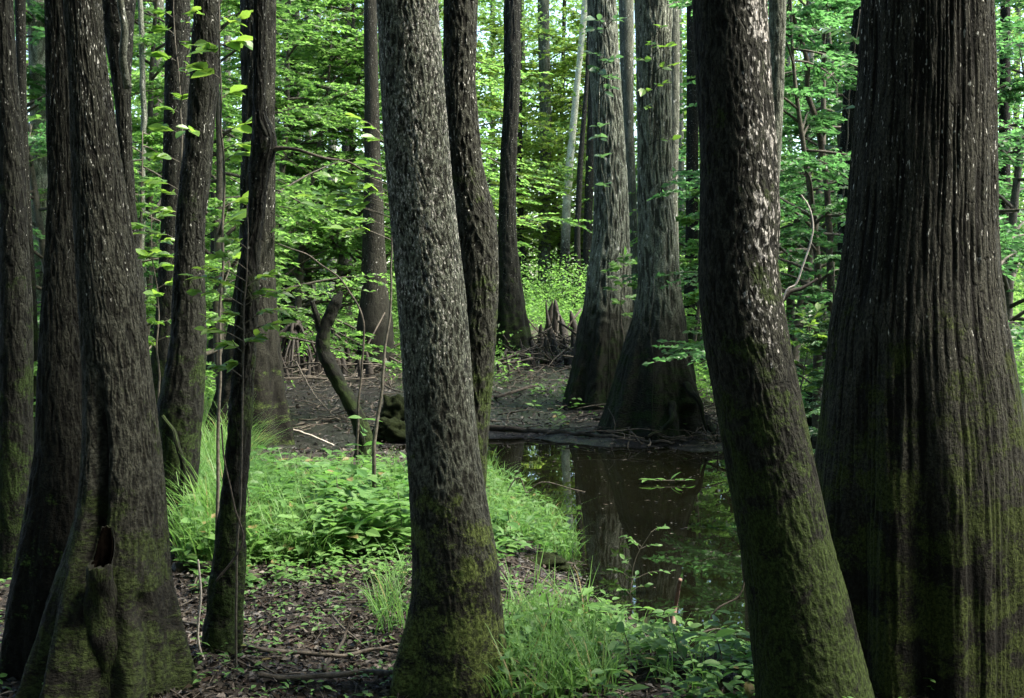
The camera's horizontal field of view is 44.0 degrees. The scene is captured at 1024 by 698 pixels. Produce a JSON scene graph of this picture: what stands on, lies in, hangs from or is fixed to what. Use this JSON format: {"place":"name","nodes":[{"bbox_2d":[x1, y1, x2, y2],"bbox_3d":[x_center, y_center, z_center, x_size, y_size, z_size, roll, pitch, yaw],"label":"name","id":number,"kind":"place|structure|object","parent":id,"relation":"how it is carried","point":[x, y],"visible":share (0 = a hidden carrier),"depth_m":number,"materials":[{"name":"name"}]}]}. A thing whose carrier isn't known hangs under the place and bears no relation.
{"place":"outdoors","nodes":[
{"label":"outdoors","id":0,"kind":"place"},
{"bbox_2d":[165,376,749,697],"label":"grass","id":1,"kind":"structure","parent":0,"point":[554,678],"depth_m":6.49,"materials":[{"name":"plant"}]},
{"bbox_2d":[0,290,1023,697],"bbox_3d":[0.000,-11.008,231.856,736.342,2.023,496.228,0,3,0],"label":"ground","id":2,"kind":"structure","parent":0,"point":[300,392],"depth_m":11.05,"materials":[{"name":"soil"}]},
{"bbox_2d":[0,0,33,579],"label":"tupelo tree","id":3,"kind":"object","parent":2,"relation":"on","point":[16,380],"visible":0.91,"depth_m":6.54,"materials":[{"name":"brown plant"}]},
{"bbox_2d":[15,0,37,429],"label":"tupelo tree","id":4,"kind":"object","parent":2,"relation":"on","point":[20,18],"visible":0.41,"depth_m":12.38,"materials":[{"name":"brown plant"}]},
{"bbox_2d":[27,0,47,335],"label":"cypress tree","id":5,"kind":"object","parent":2,"relation":"on","point":[36,54],"visible":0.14,"depth_m":15.78,"materials":[{"name":"brown plant"}]},
{"bbox_2d":[13,0,160,334],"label":"understorey tree","id":6,"kind":"object","parent":2,"relation":"on","point":[39,230],"visible":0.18,"depth_m":14.98,"materials":[{"name":"green plant"}]},
{"bbox_2d":[0,0,197,697],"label":"tupelo tree","id":7,"kind":"object","parent":2,"relation":"on","point":[93,610],"visible":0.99,"depth_m":4.52,"materials":[{"name":"brown plant"}]},
{"bbox_2d":[102,0,145,308],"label":"tupelo tree","id":8,"kind":"object","parent":2,"relation":"on","point":[118,17],"visible":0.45,"depth_m":8.86,"materials":[{"name":"brown plant"}]},
{"bbox_2d":[33,130,234,416],"bbox_3d":[-3.779,-0.480,12.410,2.385,3.376,2.156,1,3,16],"label":"understorey tree","id":9,"kind":"object","parent":2,"relation":"on","point":[157,137],"visible":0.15,"depth_m":12.57,"materials":[{"name":"green plant"}]},
{"bbox_2d":[137,0,146,315],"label":"bare stem","id":10,"kind":"object","parent":2,"relation":"on","point":[142,72],"visible":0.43,"depth_m":14.35,"materials":[{"name":"grey plant"}]},
{"bbox_2d":[131,212,174,402],"bbox_3d":[-2.445,0.092,8.792,0.487,2.099,0.356,0,3,0],"label":"leafy sapling","id":11,"kind":"object","parent":2,"relation":"on","point":[143,254],"visible":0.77,"depth_m":8.79,"materials":[{"name":"green plant"}]},
{"bbox_2d":[26,0,284,328],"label":"understorey tree","id":12,"kind":"object","parent":2,"relation":"on","point":[135,65],"visible":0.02,"depth_m":24.64,"materials":[{"name":"green plant"}]},
{"bbox_2d":[149,0,163,352],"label":"forest tree","id":13,"kind":"object","parent":2,"relation":"on","point":[161,6],"visible":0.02,"depth_m":24.71,"materials":[{"name":"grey plant"}]},
{"bbox_2d":[133,0,206,256],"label":"leafy sapling","id":14,"kind":"object","parent":2,"relation":"on","point":[153,155],"visible":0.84,"depth_m":8.22,"materials":[{"name":"green plant"}]},
{"bbox_2d":[151,0,190,404],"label":"tupelo tree","id":15,"kind":"object","parent":2,"relation":"on","point":[171,169],"visible":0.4,"depth_m":11.83,"materials":[{"name":"brown plant"}]},
{"bbox_2d":[26,0,349,384],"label":"understorey tree","id":16,"kind":"object","parent":2,"relation":"on","point":[226,99],"visible":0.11,"depth_m":16.64,"materials":[{"name":"green plant"}]},
{"bbox_2d":[157,0,221,542],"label":"tupelo tree","id":17,"kind":"object","parent":2,"relation":"on","point":[180,406],"visible":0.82,"depth_m":7.50,"materials":[{"name":"brown plant"}]},
{"bbox_2d":[197,560,204,659],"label":"hanging vine","id":18,"kind":"object","parent":2,"relation":"on","point":[199,613],"visible":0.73,"depth_m":4.91,"materials":[{"name":"grey plant"}]},
{"bbox_2d":[172,561,259,584],"bbox_3d":[-1.555,1.177,6.702,0.565,0.112,0.171,1,3,24],"label":"fallen log","id":19,"kind":"object","parent":2,"relation":"on","point":[178,567],"visible":0.34,"depth_m":6.74,"materials":[{"name":"brown wood"}]},
{"bbox_2d":[206,117,225,376],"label":"forest tree","id":20,"kind":"object","parent":2,"relation":"on","point":[210,358],"visible":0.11,"depth_m":20.88,"materials":[{"name":"grey plant"}]},
{"bbox_2d":[186,0,252,529],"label":"leafy sapling","id":21,"kind":"object","parent":2,"relation":"on","point":[238,43],"visible":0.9,"depth_m":6.58,"materials":[{"name":"green plant"}]},
{"bbox_2d":[43,0,401,399],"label":"understorey tree","id":22,"kind":"object","parent":2,"relation":"on","point":[286,192],"visible":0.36,"depth_m":15.21,"materials":[{"name":"green plant"}]},
{"bbox_2d":[223,10,230,322],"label":"forest tree","id":23,"kind":"object","parent":2,"relation":"on","point":[227,37],"visible":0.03,"depth_m":29.65,"materials":[{"name":"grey plant"}]},
{"bbox_2d":[178,205,296,667],"bbox_3d":[-1.043,0.366,4.825,0.475,1.825,0.225,0,3,0],"label":"leafy sapling","id":24,"kind":"object","parent":2,"relation":"on","point":[232,363],"visible":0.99,"depth_m":4.81,"materials":[{"name":"green plant"}]},
{"bbox_2d":[108,2,372,364],"bbox_3d":[-6.023,-3.830,22.442,7.282,9.101,6.688,2,4,36],"label":"understorey tree","id":25,"kind":"object","parent":2,"relation":"on","point":[136,75],"visible":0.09,"depth_m":22.44,"materials":[{"name":"green plant"}]},
{"bbox_2d":[201,0,294,448],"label":"cypress tree","id":26,"kind":"object","parent":2,"relation":"on","point":[269,392],"visible":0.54,"depth_m":13.40,"materials":[{"name":"brown plant"}]},
{"bbox_2d":[132,0,401,370],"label":"understorey tree","id":27,"kind":"object","parent":2,"relation":"on","point":[287,82],"visible":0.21,"depth_m":23.08,"materials":[{"name":"green plant"}]},
{"bbox_2d":[201,0,363,654],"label":"tupelo tree","id":28,"kind":"object","parent":2,"relation":"on","point":[218,630],"visible":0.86,"depth_m":4.98,"materials":[{"name":"brown plant"}]},
{"bbox_2d":[215,425,243,580],"bbox_3d":[-1.066,0.582,4.776,0.112,0.597,0.013,0,3,2],"label":"hanging vine","id":29,"kind":"object","parent":28,"relation":"hanging from","point":[232,560],"visible":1,"depth_m":4.77,"materials":[{"name":"brown plant"}]},
{"bbox_2d":[281,1,297,345],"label":"forest tree","id":30,"kind":"object","parent":2,"relation":"on","point":[283,269],"visible":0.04,"depth_m":26.83,"materials":[{"name":"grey plant"}]},
{"bbox_2d":[279,319,321,379],"bbox_3d":[-3.641,0.014,21.549,1.324,1.037,1.417,2,4,39],"label":"root stump","id":31,"kind":"object","parent":2,"relation":"on","point":[297,328],"visible":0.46,"depth_m":21.37,"materials":[{"name":"wood"}]},
{"bbox_2d":[205,0,397,345],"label":"understorey tree","id":32,"kind":"object","parent":2,"relation":"on","point":[326,234],"visible":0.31,"depth_m":24.41,"materials":[{"name":"green plant"}]},
{"bbox_2d":[208,0,394,351],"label":"understorey tree","id":33,"kind":"object","parent":2,"relation":"on","point":[314,63],"visible":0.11,"depth_m":25.15,"materials":[{"name":"green plant"}]},
{"bbox_2d":[278,243,364,463],"bbox_3d":[-1.440,0.130,9.619,0.655,1.860,0.038,0,3,0],"label":"bare stem","id":34,"kind":"object","parent":2,"relation":"on","point":[361,370],"visible":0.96,"depth_m":9.60,"materials":[{"name":"brown plant"}]},
{"bbox_2d":[257,669,392,680],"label":"fallen branch","id":35,"kind":"object","parent":2,"relation":"on","point":[380,672],"visible":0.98,"depth_m":4.82,"materials":[{"name":"wood"}]},
{"bbox_2d":[326,6,336,305],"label":"forest tree","id":36,"kind":"object","parent":2,"relation":"on","point":[332,260],"visible":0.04,"depth_m":35.79,"materials":[{"name":"grey plant"}]},
{"bbox_2d":[313,470,361,528],"bbox_3d":[-1.023,0.943,7.422,0.230,0.480,0.207,1,3,18],"label":"broadleaf herb","id":37,"kind":"object","parent":2,"relation":"on","point":[347,492],"visible":0.49,"depth_m":7.42,"materials":[{"name":"green plant"}]},
{"bbox_2d":[322,611,353,672],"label":"fallen branch","id":38,"kind":"object","parent":2,"relation":"on","point":[328,661],"visible":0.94,"depth_m":5.31,"materials":[{"name":"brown wood"}]},
{"bbox_2d":[310,290,372,457],"bbox_3d":[-1.502,0.244,11.326,0.577,1.548,0.229,0,3,0],"label":"bent stump","id":39,"kind":"object","parent":2,"relation":"on","point":[335,375],"visible":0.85,"depth_m":11.27,"materials":[{"name":"wood"}]},
{"bbox_2d":[295,113,392,487],"bbox_3d":[-1.044,-0.150,7.889,0.601,2.644,0.315,-1,3,-11],"label":"leafy sapling","id":40,"kind":"object","parent":2,"relation":"on","point":[349,178],"visible":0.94,"depth_m":7.87,"materials":[{"name":"green plant"}]},
{"bbox_2d":[340,2,352,330],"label":"forest tree","id":41,"kind":"object","parent":2,"relation":"on","point":[345,147],"visible":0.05,"depth_m":30.78,"materials":[{"name":"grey plant"}]},
{"bbox_2d":[207,1,499,347],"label":"understorey tree","id":42,"kind":"object","parent":2,"relation":"on","point":[360,25],"visible":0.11,"depth_m":24.92,"materials":[{"name":"green plant"}]},
{"bbox_2d":[345,415,382,462],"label":"broadleaf herb","id":43,"kind":"object","parent":2,"relation":"on","point":[363,430],"visible":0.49,"depth_m":9.47,"materials":[{"name":"green plant"}]},
{"bbox_2d":[210,0,529,347],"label":"understorey tree","id":44,"kind":"object","parent":2,"relation":"on","point":[314,126],"visible":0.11,"depth_m":25.17,"materials":[{"name":"green plant"}]},
{"bbox_2d":[355,0,394,371],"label":"forest tree","id":45,"kind":"object","parent":2,"relation":"on","point":[374,305],"visible":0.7,"depth_m":21.74,"materials":[{"name":"brown plant"}]},
{"bbox_2d":[371,417,405,442],"bbox_3d":[-1.312,0.895,13.839,0.450,0.318,0.402,-1,3,-20],"label":"mossy stump","id":46,"kind":"object","parent":2,"relation":"on","point":[392,430],"visible":0.84,"depth_m":13.72,"materials":[{"name":"plant"}]},
{"bbox_2d":[380,394,404,420],"bbox_3d":[-1.389,0.741,15.014,0.372,0.428,0.376,0,3,0],"label":"mossy stump","id":47,"kind":"object","parent":2,"relation":"on","point":[393,406],"visible":0.6,"depth_m":14.91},
{"bbox_2d":[276,0,592,353],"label":"understorey tree","id":48,"kind":"object","parent":2,"relation":"on","point":[493,194],"visible":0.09,"depth_m":26.33,"materials":[{"name":"green plant"}]},
{"bbox_2d":[376,0,509,697],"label":"tupelo tree","id":49,"kind":"object","parent":2,"relation":"on","point":[447,640],"visible":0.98,"depth_m":4.60,"materials":[{"name":"grey plant"}]},
{"bbox_2d":[156,308,745,697],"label":"fallen leaves","id":50,"kind":"object","parent":2,"relation":"on","point":[526,351],"depth_m":14.41,"materials":[{"name":"plant"}]},
{"bbox_2d":[0,372,935,697],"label":"ground plants","id":51,"kind":"object","parent":2,"relation":"on","point":[376,530],"visible":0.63,"depth_m":6.90,"materials":[{"name":"green plant"}]},
{"bbox_2d":[443,0,498,488],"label":"tupelo tree","id":52,"kind":"object","parent":2,"relation":"on","point":[477,225],"visible":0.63,"depth_m":5.90,"materials":[{"name":"brown plant"}]},
{"bbox_2d":[392,12,583,316],"bbox_3d":[-1.256,-5.553,39.657,7.022,9.556,7.646,-1,3,-11],"label":"understorey tree","id":53,"kind":"object","parent":2,"relation":"on","point":[480,97],"visible":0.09,"depth_m":39.28,"materials":[{"name":"green plant"}]},
{"bbox_2d":[494,509,520,548],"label":"broadleaf herb","id":54,"kind":"object","parent":2,"relation":"on","point":[513,526],"visible":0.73,"depth_m":7.53,"materials":[{"name":"green plant"}]},
{"bbox_2d":[495,0,532,357],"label":"cypress tree","id":55,"kind":"object","parent":2,"relation":"on","point":[512,317],"visible":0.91,"depth_m":24.71,"materials":[{"name":"brown plant"}]},
{"bbox_2d":[15,0,1023,305],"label":"distant woodland","id":56,"kind":"object","parent":2,"relation":"on","point":[527,26],"visible":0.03,"depth_m":41.56,"materials":[{"name":"plant"}]},
{"bbox_2d":[517,0,527,304],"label":"forest tree","id":57,"kind":"object","parent":2,"relation":"on","point":[522,248],"visible":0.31,"depth_m":40.71,"materials":[{"name":"grey plant"}]},
{"bbox_2d":[476,16,586,291],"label":"understorey tree","id":58,"kind":"object","parent":2,"relation":"on","point":[526,65],"visible":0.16,"depth_m":41.74,"materials":[{"name":"green plant"}]},
{"bbox_2d":[482,30,593,292],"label":"understorey tree","id":59,"kind":"object","parent":2,"relation":"on","point":[555,43],"visible":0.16,"depth_m":42.93,"materials":[{"name":"green plant"}]},
{"bbox_2d":[537,0,551,307],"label":"forest tree","id":60,"kind":"object","parent":2,"relation":"on","point":[544,63],"visible":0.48,"depth_m":41.52,"materials":[{"name":"grey plant"}]},
{"bbox_2d":[522,552,572,571],"bbox_3d":[0.192,1.272,7.537,0.319,0.134,0.248,-1,3,-15],"label":"mud lump","id":61,"kind":"object","parent":2,"relation":"on","point":[551,560],"visible":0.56,"depth_m":7.47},
{"bbox_2d":[525,586,571,640],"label":"broadleaf herb","id":62,"kind":"object","parent":2,"relation":"on","point":[544,597],"visible":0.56,"depth_m":5.23,"materials":[{"name":"green plant"}]},
{"bbox_2d":[492,52,636,287],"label":"understorey tree","id":63,"kind":"object","parent":2,"relation":"on","point":[562,117],"visible":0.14,"depth_m":42.73,"materials":[{"name":"green plant"}]},
{"bbox_2d":[558,0,586,310],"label":"forest tree","id":64,"kind":"object","parent":2,"relation":"on","point":[565,234],"visible":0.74,"depth_m":39.65,"materials":[{"name":"grey plant"}]},
{"bbox_2d":[516,6,637,307],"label":"understorey tree","id":65,"kind":"object","parent":2,"relation":"on","point":[557,101],"visible":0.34,"depth_m":40.87,"materials":[{"name":"green plant"}]},
{"bbox_2d":[574,13,588,310],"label":"forest tree","id":66,"kind":"object","parent":2,"relation":"on","point":[577,252],"visible":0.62,"depth_m":36.73,"materials":[{"name":"grey plant"}]},
{"bbox_2d":[489,425,673,444],"bbox_3d":[0.737,0.953,14.163,2.327,0.107,0.220,2,3,29],"label":"fallen log","id":67,"kind":"object","parent":2,"relation":"on","point":[521,429],"visible":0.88,"depth_m":14.29,"materials":[{"name":"brown wood"}]},
{"bbox_2d":[561,588,610,634],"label":"broadleaf herb","id":68,"kind":"object","parent":2,"relation":"on","point":[587,591],"visible":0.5,"depth_m":5.65,"materials":[{"name":"green plant"}]},
{"bbox_2d":[149,248,1023,402],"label":"undergrowth","id":69,"kind":"object","parent":2,"relation":"on","point":[533,310],"visible":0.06,"depth_m":32.54,"materials":[{"name":"green plant"}]},
{"bbox_2d":[581,71,593,311],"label":"forest tree","id":70,"kind":"object","parent":2,"relation":"on","point":[588,209],"visible":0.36,"depth_m":38.69,"materials":[{"name":"brown plant"}]},
{"bbox_2d":[562,0,633,410],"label":"cypress tree","id":71,"kind":"object","parent":2,"relation":"on","point":[587,381],"visible":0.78,"depth_m":16.90,"materials":[{"name":"grey plant"}]},
{"bbox_2d":[583,0,626,401],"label":"climbing vine","id":72,"kind":"object","parent":2,"relation":"on","point":[592,68],"visible":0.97,"depth_m":16.43,"materials":[{"name":"green plant"}]},
{"bbox_2d":[600,247,637,343],"bbox_3d":[1.312,-0.130,15.115,0.515,2.181,0.585,0,3,0],"label":"leafy shrub","id":73,"kind":"object","parent":2,"relation":"on","point":[617,282],"visible":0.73,"depth_m":15.13,"materials":[{"name":"green plant"}]},
{"bbox_2d":[608,621,639,669],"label":"broadleaf herb","id":74,"kind":"object","parent":2,"relation":"on","point":[620,627],"visible":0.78,"depth_m":4.93,"materials":[{"name":"green plant"}]},
{"bbox_2d":[619,0,637,309],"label":"cypress tree","id":75,"kind":"object","parent":2,"relation":"on","point":[626,27],"visible":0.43,"depth_m":23.71,"materials":[{"name":"grey plant"}]},
{"bbox_2d":[607,524,673,593],"bbox_3d":[0.726,1.266,7.162,0.383,0.544,0.184,-1,3,-23],"label":"leafy seedling","id":76,"kind":"object","parent":2,"relation":"on","point":[622,556],"visible":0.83,"depth_m":7.14,"materials":[{"name":"green plant"}]},
{"bbox_2d":[596,0,718,440],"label":"cypress tree","id":77,"kind":"object","parent":2,"relation":"on","point":[675,395],"visible":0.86,"depth_m":14.03,"materials":[{"name":"grey plant"}]},
{"bbox_2d":[634,0,681,441],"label":"climbing vine","id":78,"kind":"object","parent":2,"relation":"on","point":[642,91],"visible":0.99,"depth_m":13.61,"materials":[{"name":"green plant"}]},
{"bbox_2d":[632,188,702,380],"bbox_3d":[2.471,-0.608,17.706,2.414,3.215,2.603,-1,3,-18],"label":"understorey tree","id":79,"kind":"object","parent":2,"relation":"on","point":[693,249],"visible":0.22,"depth_m":17.33,"materials":[{"name":"green plant"}]},
{"bbox_2d":[645,622,697,669],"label":"broadleaf herb","id":80,"kind":"object","parent":2,"relation":"on","point":[677,655],"visible":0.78,"depth_m":4.95,"materials":[{"name":"green plant"}]},
{"bbox_2d":[671,1,679,250],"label":"cypress tree","id":81,"kind":"object","parent":2,"relation":"on","point":[675,70],"visible":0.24,"depth_m":19.74,"materials":[{"name":"grey plant"}]},
{"bbox_2d":[678,8,684,299],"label":"forest tree","id":82,"kind":"object","parent":2,"relation":"on","point":[681,133],"visible":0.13,"depth_m":37.64,"materials":[{"name":"grey plant"}]},
{"bbox_2d":[684,0,701,370],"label":"forest tree","id":83,"kind":"object","parent":2,"relation":"on","point":[691,142],"visible":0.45,"depth_m":21.76,"materials":[{"name":"brown plant"}]},
{"bbox_2d":[554,0,834,362],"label":"understorey tree","id":84,"kind":"object","parent":2,"relation":"on","point":[684,57],"visible":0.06,"depth_m":22.70,"materials":[{"name":"green plant"}]},
{"bbox_2d":[695,629,735,686],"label":"broadleaf herb","id":85,"kind":"object","parent":2,"relation":"on","point":[718,647],"visible":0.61,"depth_m":4.73,"materials":[{"name":"green plant"}]},
{"bbox_2d":[634,0,850,330],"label":"understorey tree","id":86,"kind":"object","parent":2,"relation":"on","point":[791,310],"visible":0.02,"depth_m":24.62,"materials":[{"name":"green plant"}]},
{"bbox_2d":[768,0,785,177],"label":"tupelo tree","id":87,"kind":"object","parent":2,"relation":"on","point":[777,21],"visible":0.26,"depth_m":8.87,"materials":[{"name":"grey plant"}]},
{"bbox_2d":[692,0,874,697],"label":"tupelo tree","id":88,"kind":"object","parent":2,"relation":"on","point":[804,640],"visible":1,"depth_m":4.09,"materials":[{"name":"brown plant"}]},
{"bbox_2d":[783,195,813,297],"bbox_3d":[2.515,0.085,11.522,0.426,2.963,0.041,0,3,0],"label":"bare stem","id":89,"kind":"object","parent":2,"relation":"on","point":[792,286],"visible":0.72,"depth_m":11.47,"materials":[{"name":"grey plant"}]},
{"bbox_2d":[790,302,829,391],"bbox_3d":[2.804,0.549,12.030,0.449,1.983,0.490,1,3,11],"label":"leafy shrub","id":90,"kind":"object","parent":2,"relation":"on","point":[818,307],"visible":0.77,"depth_m":12.02,"materials":[{"name":"green plant"}]},
{"bbox_2d":[788,0,832,312],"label":"bare stem","id":91,"kind":"object","parent":2,"relation":"on","point":[827,195],"visible":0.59,"depth_m":14.10,"materials":[{"name":"brown plant"}]},
{"bbox_2d":[791,254,840,458],"bbox_3d":[2.948,0.364,12.408,1.931,2.572,2.083,-1,3,-20],"label":"understorey tree","id":92,"kind":"object","parent":2,"relation":"on","point":[815,344],"visible":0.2,"depth_m":12.14,"materials":[{"name":"green plant"}]},
{"bbox_2d":[619,0,1023,440],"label":"understorey tree","id":93,"kind":"object","parent":2,"relation":"on","point":[799,120],"visible":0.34,"depth_m":13.48,"materials":[{"name":"green plant"}]},
{"bbox_2d":[803,0,860,425],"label":"cypress tree","id":94,"kind":"object","parent":2,"relation":"on","point":[843,137],"visible":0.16,"depth_m":15.09,"materials":[{"name":"green plant"}]},
{"bbox_2d":[816,10,860,251],"bbox_3d":[3.751,-1.392,14.518,0.771,5.047,0.386,-2,3,-30],"label":"climbing vine","id":95,"kind":"object","parent":2,"relation":"on","point":[837,108],"visible":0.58,"depth_m":14.48,"materials":[{"name":"green plant"}]},
{"bbox_2d":[672,0,1019,371],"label":"understorey tree","id":96,"kind":"object","parent":2,"relation":"on","point":[797,211],"visible":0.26,"depth_m":16.98,"materials":[{"name":"green plant"}]},
{"bbox_2d":[678,4,1023,374],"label":"understorey tree","id":97,"kind":"object","parent":2,"relation":"on","point":[788,72],"visible":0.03,"depth_m":21.86,"materials":[{"name":"green plant"}]},
{"bbox_2d":[780,15,1023,344],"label":"understorey tree","id":98,"kind":"object","parent":2,"relation":"on","point":[1008,193],"visible":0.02,"depth_m":23.23,"materials":[{"name":"green plant"}]},
{"bbox_2d":[789,5,1023,370],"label":"understorey tree","id":99,"kind":"object","parent":2,"relation":"on","point":[1012,90],"visible":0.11,"depth_m":13.71,"materials":[{"name":"green plant"}]},
{"bbox_2d":[800,0,1023,352],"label":"understorey tree","id":100,"kind":"object","parent":2,"relation":"on","point":[1011,224],"visible":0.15,"depth_m":20.84,"materials":[{"name":"green plant"}]},
{"bbox_2d":[815,0,1023,697],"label":"tupelo tree","id":101,"kind":"object","parent":2,"relation":"on","point":[919,461],"visible":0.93,"depth_m":4.47,"materials":[{"name":"brown plant"}]},
{"bbox_2d":[998,0,1010,281],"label":"forest tree","id":102,"kind":"object","parent":2,"relation":"on","point":[1005,115],"visible":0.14,"depth_m":23.71,"materials":[{"name":"green plant"}]},
{"bbox_2d":[1012,0,1020,295],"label":"forest tree","id":103,"kind":"object","parent":2,"relation":"on","point":[1017,11],"visible":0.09,"depth_m":45.52,"materials":[{"name":"green plant"}]},
{"bbox_2d":[15,0,1023,278],"label":"sky","id":104,"kind":"structure","parent":0,"point":[635,132],"materials":[{"name":"white"}]},
{"bbox_2d":[315,435,816,657],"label":"water","id":105,"kind":"structure","parent":0,"point":[714,579],"depth_m":9.42,"materials":[{"name":"black liquid"}]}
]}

